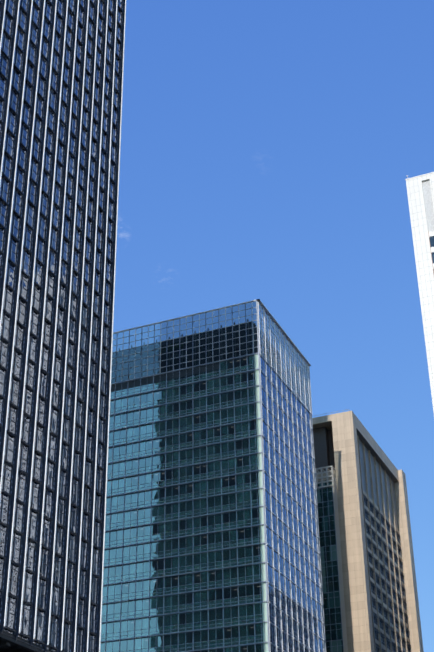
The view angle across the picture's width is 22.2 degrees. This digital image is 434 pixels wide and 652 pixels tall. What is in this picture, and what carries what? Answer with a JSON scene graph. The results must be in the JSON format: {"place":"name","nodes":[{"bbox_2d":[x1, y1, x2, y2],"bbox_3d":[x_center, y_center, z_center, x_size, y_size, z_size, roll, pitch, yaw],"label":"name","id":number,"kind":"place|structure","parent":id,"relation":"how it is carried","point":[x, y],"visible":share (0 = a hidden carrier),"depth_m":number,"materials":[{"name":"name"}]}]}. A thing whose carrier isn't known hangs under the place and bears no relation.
{"place":"outdoors","nodes":[
{"label":"outdoors","id":0,"kind":"place"},
{"bbox_2d":[0,0,125,651],"bbox_3d":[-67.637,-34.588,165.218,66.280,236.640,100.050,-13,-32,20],"label":"tower","id":1,"kind":"structure","parent":0,"point":[61,76],"depth_m":166.38,"materials":[{"name":"black glass"}]},
{"bbox_2d":[100,299,325,651],"bbox_3d":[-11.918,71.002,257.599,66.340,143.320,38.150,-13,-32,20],"label":"tower","id":2,"kind":"structure","parent":0,"point":[212,542],"depth_m":253.18,"materials":[{"name":"teal glass"}]},
{"bbox_2d":[113,0,433,651],"label":"sky","id":3,"kind":"structure","parent":0,"point":[269,149],"materials":[{"name":"blue"}]},
{"bbox_2d":[405,172,433,411],"bbox_3d":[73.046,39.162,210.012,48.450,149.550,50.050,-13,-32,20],"label":"white tower","id":4,"kind":"structure","parent":0,"point":[420,191],"depth_m":225.47,"materials":[{"name":"concrete"}]},
{"label":"ground","id":5,"kind":"structure","parent":0,"visible":0},
{"bbox_2d":[312,409,423,651],"bbox_3d":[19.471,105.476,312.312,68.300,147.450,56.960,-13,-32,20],"label":"beige tower","id":6,"kind":"structure","parent":5,"relation":"on","point":[370,592],"depth_m":311.13,"materials":[{"name":"stone"}]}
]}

